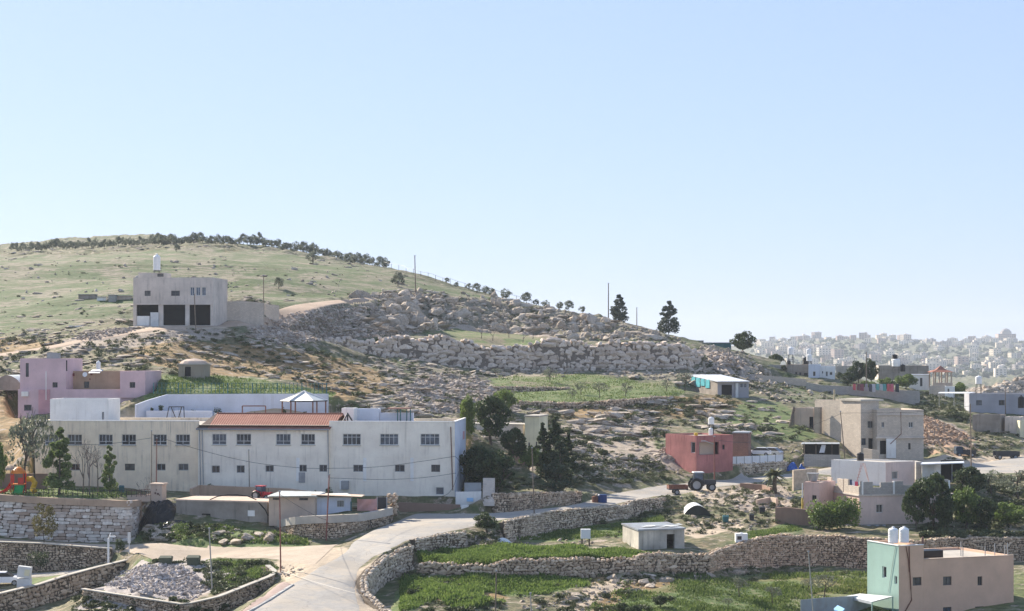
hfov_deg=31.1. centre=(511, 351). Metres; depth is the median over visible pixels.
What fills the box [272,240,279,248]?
olive tree
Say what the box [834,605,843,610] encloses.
blue sheet
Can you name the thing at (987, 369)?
town house
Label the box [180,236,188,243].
olive tree
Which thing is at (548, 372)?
almond tree
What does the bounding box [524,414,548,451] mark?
garden house
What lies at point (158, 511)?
black tarpaulin
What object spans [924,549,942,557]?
black cover
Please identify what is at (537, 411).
boulder
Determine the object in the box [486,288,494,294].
olive tree
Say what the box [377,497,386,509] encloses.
metal gate
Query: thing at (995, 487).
shrub
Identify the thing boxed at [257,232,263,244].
olive tree
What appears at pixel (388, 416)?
roof room
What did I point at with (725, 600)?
almond tree
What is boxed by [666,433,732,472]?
red house
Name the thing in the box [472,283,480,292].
olive tree
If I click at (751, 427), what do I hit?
boulder
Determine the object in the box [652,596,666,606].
evergreen tree
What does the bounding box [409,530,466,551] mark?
stone wall
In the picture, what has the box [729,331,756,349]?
evergreen tree
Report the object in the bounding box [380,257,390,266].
olive tree
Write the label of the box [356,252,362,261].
olive tree
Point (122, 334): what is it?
path
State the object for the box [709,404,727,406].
boulder
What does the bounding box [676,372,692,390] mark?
almond tree
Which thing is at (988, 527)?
shrub
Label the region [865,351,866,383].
utility pole
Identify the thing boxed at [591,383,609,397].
almond tree
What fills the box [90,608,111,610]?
shrub
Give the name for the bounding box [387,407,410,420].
pergola
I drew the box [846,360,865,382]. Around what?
evergreen tree
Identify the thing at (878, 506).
window
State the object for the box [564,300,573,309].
olive tree
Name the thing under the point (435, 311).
boulder
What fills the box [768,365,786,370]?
block house
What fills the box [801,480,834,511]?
pink hut
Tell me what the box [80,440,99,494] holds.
bare tree
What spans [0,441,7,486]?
leafy tree
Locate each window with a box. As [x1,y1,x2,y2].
[24,405,31,410]
[26,363,28,376]
[45,434,58,445]
[68,434,81,445]
[71,464,79,469]
[84,382,88,387]
[98,434,112,445]
[121,434,135,445]
[125,464,134,469]
[130,382,134,387]
[145,291,150,295]
[152,434,166,445]
[157,464,164,469]
[171,291,179,295]
[175,434,189,445]
[179,464,187,469]
[190,287,193,295]
[196,287,199,295]
[202,287,205,295]
[211,434,226,445]
[212,466,219,472]
[236,434,251,445]
[237,465,244,472]
[266,465,273,471]
[275,434,290,445]
[300,434,315,445]
[300,465,306,471]
[319,465,326,471]
[337,500,343,506]
[342,434,360,445]
[353,465,362,471]
[379,434,398,445]
[395,465,404,471]
[420,434,439,445]
[431,465,439,471]
[436,487,443,494]
[691,442,694,452]
[740,383,746,387]
[861,438,865,444]
[876,504,881,512]
[883,566,885,577]
[892,471,897,478]
[913,577,920,585]
[943,576,950,584]
[943,607,950,610]
[976,400,981,404]
[978,576,981,584]
[999,400,1004,404]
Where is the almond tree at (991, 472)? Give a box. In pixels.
[982,470,1007,494]
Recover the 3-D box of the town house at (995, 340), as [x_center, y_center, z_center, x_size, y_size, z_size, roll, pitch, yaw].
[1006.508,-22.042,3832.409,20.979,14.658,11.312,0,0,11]
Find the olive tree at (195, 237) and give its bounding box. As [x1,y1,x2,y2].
[189,232,198,242]
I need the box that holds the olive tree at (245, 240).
[242,235,250,243]
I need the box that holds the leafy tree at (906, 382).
[894,373,918,388]
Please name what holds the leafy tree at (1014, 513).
on the ground at (66, 268)
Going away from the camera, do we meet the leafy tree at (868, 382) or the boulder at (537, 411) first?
the boulder at (537, 411)
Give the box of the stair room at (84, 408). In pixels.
[50,398,119,419]
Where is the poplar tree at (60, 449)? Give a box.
[41,427,75,494]
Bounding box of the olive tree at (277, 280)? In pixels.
[273,277,283,288]
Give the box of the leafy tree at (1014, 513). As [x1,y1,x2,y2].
[992,502,1023,523]
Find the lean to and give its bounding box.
[801,442,839,466]
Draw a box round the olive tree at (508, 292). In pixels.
[500,288,511,297]
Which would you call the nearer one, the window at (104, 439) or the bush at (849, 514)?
the bush at (849, 514)
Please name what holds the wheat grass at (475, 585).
on the ground at (66, 268)
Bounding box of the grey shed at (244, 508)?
[174,494,268,522]
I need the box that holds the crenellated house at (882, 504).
[827,477,952,524]
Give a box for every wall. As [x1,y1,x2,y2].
[0,473,47,488]
[0,494,143,542]
[0,541,111,572]
[0,559,126,610]
[81,565,276,610]
[127,494,149,501]
[135,394,328,416]
[146,411,212,417]
[190,485,304,496]
[227,301,263,325]
[264,304,278,321]
[274,507,393,538]
[323,333,703,371]
[356,544,413,610]
[398,502,459,511]
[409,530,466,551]
[416,550,709,578]
[456,491,481,506]
[491,491,582,512]
[492,385,570,391]
[499,497,665,540]
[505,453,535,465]
[516,395,672,408]
[707,533,1023,572]
[733,460,788,474]
[740,483,771,491]
[756,497,777,506]
[757,375,805,385]
[775,507,812,525]
[792,468,817,490]
[806,382,919,404]
[863,448,878,458]
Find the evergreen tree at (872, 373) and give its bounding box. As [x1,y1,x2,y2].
[862,358,879,380]
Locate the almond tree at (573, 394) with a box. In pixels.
[568,388,576,397]
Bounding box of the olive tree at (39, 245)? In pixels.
[35,241,42,250]
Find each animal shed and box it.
[77,294,97,298]
[97,297,107,300]
[108,295,116,301]
[117,295,132,299]
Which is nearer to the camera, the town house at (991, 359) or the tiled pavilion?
the tiled pavilion
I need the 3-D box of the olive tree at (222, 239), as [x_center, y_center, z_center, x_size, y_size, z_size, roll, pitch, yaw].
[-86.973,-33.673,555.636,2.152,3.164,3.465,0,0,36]
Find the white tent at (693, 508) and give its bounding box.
[684,502,709,515]
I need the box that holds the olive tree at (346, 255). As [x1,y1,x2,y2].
[343,253,349,261]
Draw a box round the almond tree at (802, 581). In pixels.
[800,578,814,591]
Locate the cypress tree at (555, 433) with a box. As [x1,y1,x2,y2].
[537,416,572,478]
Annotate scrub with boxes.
[0,245,1023,610]
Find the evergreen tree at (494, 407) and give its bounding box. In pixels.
[472,394,512,444]
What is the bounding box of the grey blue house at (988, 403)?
[964,393,1023,414]
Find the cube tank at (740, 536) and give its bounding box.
[735,532,747,542]
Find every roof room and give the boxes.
[342,408,357,420]
[357,408,380,420]
[380,413,413,420]
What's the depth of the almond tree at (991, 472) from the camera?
235.21 m
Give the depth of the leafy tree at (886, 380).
387.16 m
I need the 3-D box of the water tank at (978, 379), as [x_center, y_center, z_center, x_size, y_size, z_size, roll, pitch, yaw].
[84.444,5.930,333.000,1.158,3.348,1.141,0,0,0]
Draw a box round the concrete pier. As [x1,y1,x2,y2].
[814,407,821,433]
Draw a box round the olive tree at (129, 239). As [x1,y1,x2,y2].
[126,237,131,244]
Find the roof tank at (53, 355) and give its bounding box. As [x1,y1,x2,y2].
[47,353,60,357]
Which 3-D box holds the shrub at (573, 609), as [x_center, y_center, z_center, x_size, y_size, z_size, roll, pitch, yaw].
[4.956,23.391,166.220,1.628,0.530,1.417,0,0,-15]
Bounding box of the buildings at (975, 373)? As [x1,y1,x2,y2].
[750,338,1023,377]
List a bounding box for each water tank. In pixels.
[96,361,100,369]
[153,254,159,272]
[708,417,713,433]
[788,347,793,363]
[802,357,808,363]
[806,348,810,354]
[806,354,811,363]
[857,452,863,460]
[888,527,897,542]
[892,359,899,372]
[899,526,908,542]
[900,364,904,371]
[975,375,981,393]
[1018,395,1023,407]
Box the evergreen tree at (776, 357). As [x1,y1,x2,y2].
[769,354,785,361]
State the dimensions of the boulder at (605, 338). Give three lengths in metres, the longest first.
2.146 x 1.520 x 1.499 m
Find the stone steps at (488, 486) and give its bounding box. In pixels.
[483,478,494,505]
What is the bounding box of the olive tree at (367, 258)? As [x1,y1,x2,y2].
[363,253,370,262]
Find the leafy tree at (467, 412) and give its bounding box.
[460,393,476,433]
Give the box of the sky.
[0,0,1023,345]
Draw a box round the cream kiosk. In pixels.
[1016,420,1023,437]
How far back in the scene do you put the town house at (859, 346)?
3404.69 m
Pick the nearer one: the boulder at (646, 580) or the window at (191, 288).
the boulder at (646, 580)
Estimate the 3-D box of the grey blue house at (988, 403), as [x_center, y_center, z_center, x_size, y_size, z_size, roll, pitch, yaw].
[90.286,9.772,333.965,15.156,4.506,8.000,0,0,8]
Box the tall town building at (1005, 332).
[990,328,1015,340]
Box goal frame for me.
[242,405,265,412]
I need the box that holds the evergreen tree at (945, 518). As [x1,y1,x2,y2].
[937,497,955,527]
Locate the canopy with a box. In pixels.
[939,392,974,405]
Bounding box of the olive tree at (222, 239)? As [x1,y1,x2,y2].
[220,235,228,244]
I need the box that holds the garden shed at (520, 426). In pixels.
[474,422,524,441]
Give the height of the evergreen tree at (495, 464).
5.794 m
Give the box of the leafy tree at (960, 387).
[955,382,967,391]
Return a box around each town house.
[756,339,765,345]
[757,349,765,353]
[762,341,773,349]
[766,348,775,353]
[771,351,781,355]
[776,345,786,353]
[788,340,797,346]
[803,346,812,353]
[809,358,818,363]
[811,331,820,336]
[812,334,819,339]
[816,346,831,355]
[820,357,827,362]
[821,341,830,345]
[831,348,843,358]
[833,358,847,363]
[836,335,843,339]
[842,361,854,365]
[855,343,865,349]
[859,332,867,339]
[864,337,871,342]
[869,354,881,362]
[877,338,885,342]
[887,348,894,357]
[898,340,908,345]
[899,354,912,361]
[900,333,911,340]
[901,360,911,364]
[913,354,920,360]
[925,357,938,362]
[925,361,939,370]
[934,345,944,350]
[939,360,946,366]
[943,367,953,373]
[944,340,951,345]
[947,337,957,341]
[952,341,960,345]
[954,355,968,363]
[955,367,964,372]
[962,370,971,374]
[968,336,975,342]
[969,348,978,352]
[969,353,978,357]
[970,343,978,348]
[970,363,980,369]
[978,337,987,342]
[982,367,990,371]
[985,356,997,361]
[988,361,1000,370]
[989,348,1000,355]
[990,338,999,342]
[993,365,1006,376]
[995,342,1002,347]
[999,340,1010,344]
[999,359,1008,363]
[1003,338,1013,341]
[1006,344,1012,348]
[1008,352,1017,357]
[1012,362,1023,369]
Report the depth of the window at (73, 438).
219.22 m
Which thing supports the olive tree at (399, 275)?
on the ground at (66, 268)
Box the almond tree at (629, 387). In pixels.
[620,381,633,395]
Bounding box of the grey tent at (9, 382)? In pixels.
[0,375,19,389]
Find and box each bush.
[26,550,50,568]
[115,538,124,550]
[170,521,189,539]
[805,500,843,529]
[829,495,862,528]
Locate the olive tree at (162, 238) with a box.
[156,234,166,243]
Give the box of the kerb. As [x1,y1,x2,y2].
[248,584,293,610]
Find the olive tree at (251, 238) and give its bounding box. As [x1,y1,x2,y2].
[249,234,255,244]
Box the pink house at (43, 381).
[18,358,160,417]
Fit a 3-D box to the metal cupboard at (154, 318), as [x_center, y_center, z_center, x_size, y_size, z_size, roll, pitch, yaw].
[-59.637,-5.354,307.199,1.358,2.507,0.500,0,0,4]
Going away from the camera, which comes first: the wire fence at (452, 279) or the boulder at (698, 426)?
the boulder at (698, 426)
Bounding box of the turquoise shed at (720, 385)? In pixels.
[691,375,749,397]
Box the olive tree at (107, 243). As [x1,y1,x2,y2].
[103,239,112,246]
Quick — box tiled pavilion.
[928,366,952,385]
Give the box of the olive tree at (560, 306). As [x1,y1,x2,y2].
[556,301,562,308]
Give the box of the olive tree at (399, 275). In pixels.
[390,271,405,285]
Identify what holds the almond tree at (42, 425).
on the ground at (66, 268)
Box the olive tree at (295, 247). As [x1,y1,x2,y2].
[291,241,299,249]
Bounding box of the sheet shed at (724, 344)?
[704,342,730,348]
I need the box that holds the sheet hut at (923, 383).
[909,374,928,389]
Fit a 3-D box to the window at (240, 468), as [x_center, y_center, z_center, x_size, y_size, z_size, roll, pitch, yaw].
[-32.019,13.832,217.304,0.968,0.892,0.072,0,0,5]
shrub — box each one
[82,594,90,600]
[85,602,92,607]
[90,603,100,607]
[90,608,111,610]
[100,601,112,607]
[101,603,117,607]
[126,605,135,609]
[141,532,153,540]
[165,534,181,538]
[168,596,176,601]
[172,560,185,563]
[179,599,189,602]
[189,607,199,610]
[192,522,208,527]
[193,568,207,572]
[197,527,208,530]
[199,531,211,536]
[200,580,228,585]
[203,574,224,579]
[206,564,221,569]
[208,582,221,587]
[212,561,232,565]
[221,585,238,590]
[228,576,248,581]
[234,570,246,575]
[236,578,247,582]
[241,560,256,565]
[241,565,256,569]
[254,559,273,565]
[260,571,276,576]
[352,391,365,395]
[406,587,422,593]
[421,607,434,610]
[442,605,464,610]
[489,600,502,604]
[533,597,545,602]
[554,592,570,598]
[558,608,575,610]
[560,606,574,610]
[574,439,587,444]
[581,456,592,461]
[583,435,592,439]
[586,448,603,451]
[598,449,607,454]
[598,591,611,597]
[610,436,628,441]
[611,419,623,422]
[619,454,634,459]
[621,589,632,594]
[629,436,639,439]
[635,459,651,463]
[636,604,649,608]
[640,431,657,436]
[655,594,675,600]
[724,427,735,431]
[757,425,770,430]
[918,530,935,536]
[919,526,928,530]
[926,522,949,527]
[929,525,945,530]
[941,533,960,537]
[943,413,960,417]
[954,518,975,523]
[965,529,976,534]
[970,525,985,528]
[971,531,987,536]
[974,528,990,531]
[975,522,991,528]
[981,529,998,533]
[986,484,999,490]
[988,488,1011,493]
[988,533,1001,537]
[990,521,1006,526]
[998,499,1014,503]
[998,530,1014,534]
[1012,499,1023,504]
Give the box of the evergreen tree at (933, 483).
[913,471,955,526]
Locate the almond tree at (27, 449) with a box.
[5,411,47,490]
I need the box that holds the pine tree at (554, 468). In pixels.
[542,441,575,491]
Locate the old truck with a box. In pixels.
[954,446,975,456]
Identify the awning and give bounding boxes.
[849,593,892,610]
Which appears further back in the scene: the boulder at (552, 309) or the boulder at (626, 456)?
the boulder at (552, 309)
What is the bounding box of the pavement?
[243,582,289,610]
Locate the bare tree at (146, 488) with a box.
[136,477,154,512]
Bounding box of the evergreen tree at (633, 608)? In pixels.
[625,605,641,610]
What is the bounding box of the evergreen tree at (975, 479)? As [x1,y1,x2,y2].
[952,466,986,492]
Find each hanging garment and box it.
[890,384,893,391]
[895,384,898,391]
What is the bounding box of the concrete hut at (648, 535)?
[621,522,685,549]
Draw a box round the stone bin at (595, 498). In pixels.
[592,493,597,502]
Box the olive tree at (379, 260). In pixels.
[376,256,384,264]
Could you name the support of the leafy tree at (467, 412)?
on the ground at (66, 268)
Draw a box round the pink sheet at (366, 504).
[357,498,376,510]
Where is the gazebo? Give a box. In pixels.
[280,390,327,412]
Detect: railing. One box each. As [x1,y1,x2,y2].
[24,488,145,496]
[132,489,150,495]
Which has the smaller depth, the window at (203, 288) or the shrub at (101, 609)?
the shrub at (101, 609)
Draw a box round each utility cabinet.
[17,565,32,587]
[149,482,167,501]
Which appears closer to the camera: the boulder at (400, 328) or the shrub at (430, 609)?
the shrub at (430, 609)
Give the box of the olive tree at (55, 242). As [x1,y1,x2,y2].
[52,238,59,247]
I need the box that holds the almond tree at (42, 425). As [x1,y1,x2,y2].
[16,407,58,478]
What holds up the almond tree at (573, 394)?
on the ground at (66, 268)
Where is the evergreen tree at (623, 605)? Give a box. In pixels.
[615,603,628,610]
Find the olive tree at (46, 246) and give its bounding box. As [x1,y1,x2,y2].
[43,241,49,249]
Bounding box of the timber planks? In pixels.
[788,406,794,426]
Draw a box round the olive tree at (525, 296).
[520,292,531,302]
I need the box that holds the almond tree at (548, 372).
[542,366,557,378]
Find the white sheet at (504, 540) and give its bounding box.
[498,538,509,541]
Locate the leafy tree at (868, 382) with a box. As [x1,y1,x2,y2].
[861,380,875,387]
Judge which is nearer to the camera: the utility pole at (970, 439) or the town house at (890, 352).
the utility pole at (970, 439)
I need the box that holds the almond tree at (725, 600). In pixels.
[721,598,733,606]
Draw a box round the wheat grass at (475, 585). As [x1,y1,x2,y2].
[397,541,652,610]
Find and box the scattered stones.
[0,238,1023,610]
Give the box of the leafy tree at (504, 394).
[493,388,518,406]
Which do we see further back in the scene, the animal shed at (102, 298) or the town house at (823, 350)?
the town house at (823, 350)
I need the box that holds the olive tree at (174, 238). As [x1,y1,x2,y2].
[168,234,178,244]
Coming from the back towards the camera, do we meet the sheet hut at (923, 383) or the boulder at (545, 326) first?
the sheet hut at (923, 383)
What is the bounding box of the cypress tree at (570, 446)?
[563,432,578,474]
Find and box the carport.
[915,460,963,481]
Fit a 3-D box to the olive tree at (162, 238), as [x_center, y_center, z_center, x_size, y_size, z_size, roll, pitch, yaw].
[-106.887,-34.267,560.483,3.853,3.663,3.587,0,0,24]
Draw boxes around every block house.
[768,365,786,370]
[787,364,807,374]
[836,366,856,380]
[875,365,928,379]
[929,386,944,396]
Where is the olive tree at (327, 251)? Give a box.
[324,248,331,255]
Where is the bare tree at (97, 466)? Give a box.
[87,446,112,492]
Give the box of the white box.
[945,386,954,397]
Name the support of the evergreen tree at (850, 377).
on the ground at (66, 268)
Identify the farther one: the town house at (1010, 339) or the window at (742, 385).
the town house at (1010, 339)
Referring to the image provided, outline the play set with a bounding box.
[0,467,37,493]
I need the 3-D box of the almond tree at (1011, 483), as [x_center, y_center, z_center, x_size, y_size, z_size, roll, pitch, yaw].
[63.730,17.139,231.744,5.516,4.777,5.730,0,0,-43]
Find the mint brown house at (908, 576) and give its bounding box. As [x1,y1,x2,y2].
[867,540,1013,610]
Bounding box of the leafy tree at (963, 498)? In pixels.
[951,485,984,528]
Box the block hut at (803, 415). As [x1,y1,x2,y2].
[794,407,813,428]
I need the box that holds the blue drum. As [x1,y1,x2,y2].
[598,494,606,502]
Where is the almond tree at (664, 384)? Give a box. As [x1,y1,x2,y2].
[661,380,672,390]
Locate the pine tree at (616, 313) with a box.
[609,294,628,322]
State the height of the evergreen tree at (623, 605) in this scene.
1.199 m
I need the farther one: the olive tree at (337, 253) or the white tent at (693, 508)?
the olive tree at (337, 253)
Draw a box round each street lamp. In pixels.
[107,533,115,562]
[701,436,714,479]
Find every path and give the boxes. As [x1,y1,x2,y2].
[0,326,186,356]
[0,538,336,565]
[188,297,375,327]
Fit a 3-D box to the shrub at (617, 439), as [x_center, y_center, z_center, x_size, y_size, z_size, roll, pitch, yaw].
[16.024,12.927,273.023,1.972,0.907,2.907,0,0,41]
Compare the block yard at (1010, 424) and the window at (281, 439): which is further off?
the block yard at (1010, 424)
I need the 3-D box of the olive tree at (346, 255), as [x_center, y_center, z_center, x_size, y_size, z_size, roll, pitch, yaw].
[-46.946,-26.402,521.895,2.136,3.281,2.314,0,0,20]
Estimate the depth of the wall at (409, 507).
211.76 m
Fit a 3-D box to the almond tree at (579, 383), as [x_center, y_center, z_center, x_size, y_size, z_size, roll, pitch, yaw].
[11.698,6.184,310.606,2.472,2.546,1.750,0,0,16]
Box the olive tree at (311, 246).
[309,243,318,250]
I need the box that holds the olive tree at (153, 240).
[151,235,159,243]
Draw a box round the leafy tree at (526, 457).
[518,445,539,469]
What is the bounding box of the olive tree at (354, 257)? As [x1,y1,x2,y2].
[350,254,357,262]
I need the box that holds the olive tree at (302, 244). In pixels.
[299,241,308,251]
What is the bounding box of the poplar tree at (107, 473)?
[101,445,117,492]
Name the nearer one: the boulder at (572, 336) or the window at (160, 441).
the window at (160, 441)
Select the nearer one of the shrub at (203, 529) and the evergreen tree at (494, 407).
the shrub at (203, 529)
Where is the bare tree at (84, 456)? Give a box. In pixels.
[70,443,91,492]
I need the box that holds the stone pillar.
[387,493,398,515]
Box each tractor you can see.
[251,485,272,497]
[688,471,715,490]
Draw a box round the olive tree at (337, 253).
[334,250,340,256]
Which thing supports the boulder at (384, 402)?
on the ground at (66, 268)
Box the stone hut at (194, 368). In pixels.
[177,359,210,378]
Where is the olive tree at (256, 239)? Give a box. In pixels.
[253,236,259,246]
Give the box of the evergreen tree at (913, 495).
[901,483,930,529]
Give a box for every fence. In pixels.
[153,383,327,393]
[389,263,538,304]
[464,483,480,491]
[733,454,782,463]
[800,595,870,610]
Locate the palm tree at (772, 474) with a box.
[763,468,787,493]
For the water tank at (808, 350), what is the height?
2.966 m
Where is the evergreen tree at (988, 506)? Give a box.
[975,497,998,527]
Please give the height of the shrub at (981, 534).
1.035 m
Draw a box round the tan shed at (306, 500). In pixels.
[267,491,324,525]
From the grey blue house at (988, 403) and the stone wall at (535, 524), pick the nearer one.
the stone wall at (535, 524)
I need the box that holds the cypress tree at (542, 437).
[534,422,551,472]
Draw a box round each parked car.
[0,571,20,584]
[751,447,771,455]
[761,447,783,454]
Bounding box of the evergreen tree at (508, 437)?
[500,427,526,461]
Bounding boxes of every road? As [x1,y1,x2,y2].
[13,569,82,576]
[253,456,1023,610]
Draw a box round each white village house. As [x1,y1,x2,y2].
[808,364,820,377]
[820,366,834,378]
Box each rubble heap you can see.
[74,558,228,610]
[76,326,136,341]
[247,304,418,344]
[394,372,518,415]
[569,451,657,471]
[656,447,680,470]
[697,347,757,381]
[924,415,980,457]
[966,377,1023,392]
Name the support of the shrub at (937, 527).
on the ground at (66, 268)
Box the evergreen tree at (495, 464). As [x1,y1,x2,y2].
[474,449,515,492]
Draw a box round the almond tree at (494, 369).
[492,368,501,375]
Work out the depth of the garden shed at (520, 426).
251.33 m
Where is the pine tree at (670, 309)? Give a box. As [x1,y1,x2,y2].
[656,300,680,333]
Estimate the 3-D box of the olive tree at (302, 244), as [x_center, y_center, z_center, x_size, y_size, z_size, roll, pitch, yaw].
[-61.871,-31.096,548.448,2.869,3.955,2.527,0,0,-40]
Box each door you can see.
[185,367,190,375]
[722,385,731,395]
[810,417,812,427]
[868,438,872,448]
[880,441,885,453]
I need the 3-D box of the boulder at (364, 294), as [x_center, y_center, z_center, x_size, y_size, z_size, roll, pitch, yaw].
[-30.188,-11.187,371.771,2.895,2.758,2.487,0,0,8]
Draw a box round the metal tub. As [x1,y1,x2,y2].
[807,473,818,480]
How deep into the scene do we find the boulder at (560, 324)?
392.04 m
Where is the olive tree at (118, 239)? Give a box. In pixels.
[115,237,121,245]
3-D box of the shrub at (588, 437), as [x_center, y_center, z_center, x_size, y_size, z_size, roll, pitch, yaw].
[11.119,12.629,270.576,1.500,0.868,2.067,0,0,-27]
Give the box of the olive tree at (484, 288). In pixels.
[481,286,489,292]
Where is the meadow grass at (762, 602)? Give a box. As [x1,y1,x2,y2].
[0,373,891,610]
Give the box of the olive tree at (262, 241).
[258,238,265,244]
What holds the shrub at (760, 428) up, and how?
on the ground at (66, 268)
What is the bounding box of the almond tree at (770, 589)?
[764,586,781,603]
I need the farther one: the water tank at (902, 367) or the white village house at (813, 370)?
the water tank at (902, 367)
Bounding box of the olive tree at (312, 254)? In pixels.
[305,251,319,261]
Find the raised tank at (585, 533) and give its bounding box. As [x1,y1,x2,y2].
[581,529,590,545]
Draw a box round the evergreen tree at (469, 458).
[459,444,490,484]
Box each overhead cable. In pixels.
[1,438,148,444]
[152,434,454,468]
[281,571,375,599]
[340,473,454,479]
[719,415,836,442]
[891,406,966,412]
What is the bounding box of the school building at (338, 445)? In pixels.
[34,412,465,496]
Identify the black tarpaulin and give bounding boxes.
[138,499,175,532]
[160,520,190,530]
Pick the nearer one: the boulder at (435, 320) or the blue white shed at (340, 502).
the blue white shed at (340, 502)
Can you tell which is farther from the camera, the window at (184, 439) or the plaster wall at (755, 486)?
the plaster wall at (755, 486)
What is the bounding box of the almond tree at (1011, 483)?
[1000,469,1023,498]
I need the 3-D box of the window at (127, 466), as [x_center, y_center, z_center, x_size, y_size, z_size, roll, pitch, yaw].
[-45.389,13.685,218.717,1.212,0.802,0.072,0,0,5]
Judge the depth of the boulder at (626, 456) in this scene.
257.07 m
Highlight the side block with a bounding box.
[732,431,751,456]
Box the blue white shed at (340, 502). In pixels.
[311,493,364,514]
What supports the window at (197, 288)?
in the unfinished house at (168, 298)
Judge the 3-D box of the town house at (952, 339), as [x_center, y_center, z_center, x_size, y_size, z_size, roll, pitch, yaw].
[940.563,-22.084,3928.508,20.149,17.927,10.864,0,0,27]
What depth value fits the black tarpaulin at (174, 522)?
199.78 m
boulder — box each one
[116,355,134,357]
[129,363,142,366]
[149,532,159,539]
[155,537,165,540]
[211,530,225,534]
[219,539,227,544]
[230,539,241,543]
[241,534,251,540]
[254,532,263,536]
[263,534,274,541]
[306,379,317,382]
[348,290,359,297]
[359,290,369,297]
[360,318,375,321]
[363,399,382,402]
[366,394,382,397]
[368,400,388,404]
[370,322,384,326]
[370,326,385,330]
[379,292,388,299]
[382,300,391,305]
[382,327,397,332]
[383,400,402,403]
[386,306,393,313]
[387,311,410,314]
[387,317,402,325]
[389,303,401,310]
[390,309,396,314]
[393,325,404,331]
[393,396,405,400]
[394,294,410,304]
[396,315,408,319]
[398,289,409,295]
[400,302,408,308]
[406,306,417,310]
[407,409,418,412]
[408,302,419,310]
[410,310,423,326]
[412,401,426,406]
[414,388,431,389]
[416,317,425,326]
[417,323,424,330]
[418,315,429,321]
[418,413,433,417]
[422,321,433,326]
[428,307,443,315]
[431,318,437,329]
[435,402,443,406]
[438,324,450,327]
[447,297,458,304]
[453,308,470,317]
[490,290,497,296]
[490,321,499,330]
[494,299,501,306]
[495,325,503,332]
[500,327,510,333]
[501,372,510,375]
[508,299,520,306]
[510,326,520,333]
[511,308,522,314]
[520,303,532,307]
[525,313,539,317]
[525,327,544,331]
[530,410,541,413]
[537,324,548,330]
[543,308,556,311]
[546,408,557,411]
[553,334,566,337]
[556,320,565,328]
[558,409,574,413]
[565,333,579,340]
[566,419,584,424]
[567,596,581,599]
[569,316,577,322]
[570,324,578,331]
[571,593,586,599]
[572,448,585,452]
[578,426,588,430]
[579,313,587,318]
[579,332,593,337]
[585,428,601,432]
[586,313,597,323]
[586,418,606,421]
[586,425,603,427]
[587,441,601,445]
[591,434,605,437]
[595,414,610,417]
[597,324,611,328]
[600,316,610,324]
[600,420,610,424]
[602,336,608,340]
[604,411,621,416]
[607,574,616,579]
[609,579,619,583]
[610,407,622,410]
[611,429,629,432]
[617,331,623,338]
[618,455,637,460]
[619,433,631,436]
[623,431,639,436]
[628,375,638,378]
[629,448,642,450]
[630,415,640,419]
[630,430,641,433]
[636,418,651,421]
[637,334,663,340]
[638,578,648,583]
[645,583,654,587]
[649,330,659,340]
[651,427,668,430]
[660,577,673,581]
[673,381,683,385]
[686,404,703,407]
[693,425,705,428]
[695,410,704,414]
[707,413,727,418]
[707,423,719,428]
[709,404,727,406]
[717,428,731,432]
[721,410,735,413]
[726,423,744,427]
[733,570,744,573]
[743,425,754,428]
[762,431,784,434]
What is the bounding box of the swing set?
[166,406,184,417]
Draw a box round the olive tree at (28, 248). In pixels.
[24,244,32,250]
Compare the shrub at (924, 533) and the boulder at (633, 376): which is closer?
the shrub at (924, 533)
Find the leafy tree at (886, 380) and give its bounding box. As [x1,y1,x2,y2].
[876,377,896,388]
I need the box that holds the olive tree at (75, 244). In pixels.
[72,241,78,248]
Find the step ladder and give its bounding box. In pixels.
[857,463,868,481]
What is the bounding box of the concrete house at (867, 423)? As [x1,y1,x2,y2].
[815,398,923,459]
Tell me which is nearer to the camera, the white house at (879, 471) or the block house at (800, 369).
the white house at (879, 471)
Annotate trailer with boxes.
[667,484,692,494]
[993,451,1019,459]
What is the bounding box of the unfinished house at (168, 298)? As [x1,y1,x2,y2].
[133,273,227,325]
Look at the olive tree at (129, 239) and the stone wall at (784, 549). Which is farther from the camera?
the olive tree at (129, 239)
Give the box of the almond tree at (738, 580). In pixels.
[729,576,749,596]
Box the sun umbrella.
[5,464,15,472]
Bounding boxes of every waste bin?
[159,555,172,564]
[186,555,200,564]
[722,515,728,522]
[749,514,753,519]
[759,506,764,513]
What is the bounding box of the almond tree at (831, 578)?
[807,572,837,596]
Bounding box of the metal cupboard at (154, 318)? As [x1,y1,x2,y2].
[150,312,158,325]
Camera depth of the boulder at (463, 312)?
391.60 m
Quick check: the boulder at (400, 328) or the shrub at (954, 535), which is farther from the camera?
the boulder at (400, 328)
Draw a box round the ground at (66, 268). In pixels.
[0,234,1023,610]
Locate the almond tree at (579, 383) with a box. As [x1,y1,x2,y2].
[574,381,587,392]
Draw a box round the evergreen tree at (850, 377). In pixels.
[839,372,856,385]
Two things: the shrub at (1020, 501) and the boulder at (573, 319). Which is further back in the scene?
the boulder at (573, 319)
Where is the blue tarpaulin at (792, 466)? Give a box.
[786,462,797,470]
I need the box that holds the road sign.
[128,532,130,553]
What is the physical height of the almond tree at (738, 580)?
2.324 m
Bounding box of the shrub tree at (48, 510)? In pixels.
[31,502,57,542]
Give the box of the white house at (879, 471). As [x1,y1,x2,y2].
[831,459,914,485]
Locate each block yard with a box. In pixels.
[972,414,1005,432]
[1005,416,1023,433]
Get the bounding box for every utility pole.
[151,430,151,482]
[156,437,157,481]
[194,293,195,331]
[208,528,212,588]
[278,490,281,571]
[325,474,329,540]
[414,255,415,292]
[495,570,496,610]
[531,447,534,512]
[608,283,608,317]
[807,551,813,610]
[839,411,844,458]
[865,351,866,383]
[969,403,971,465]

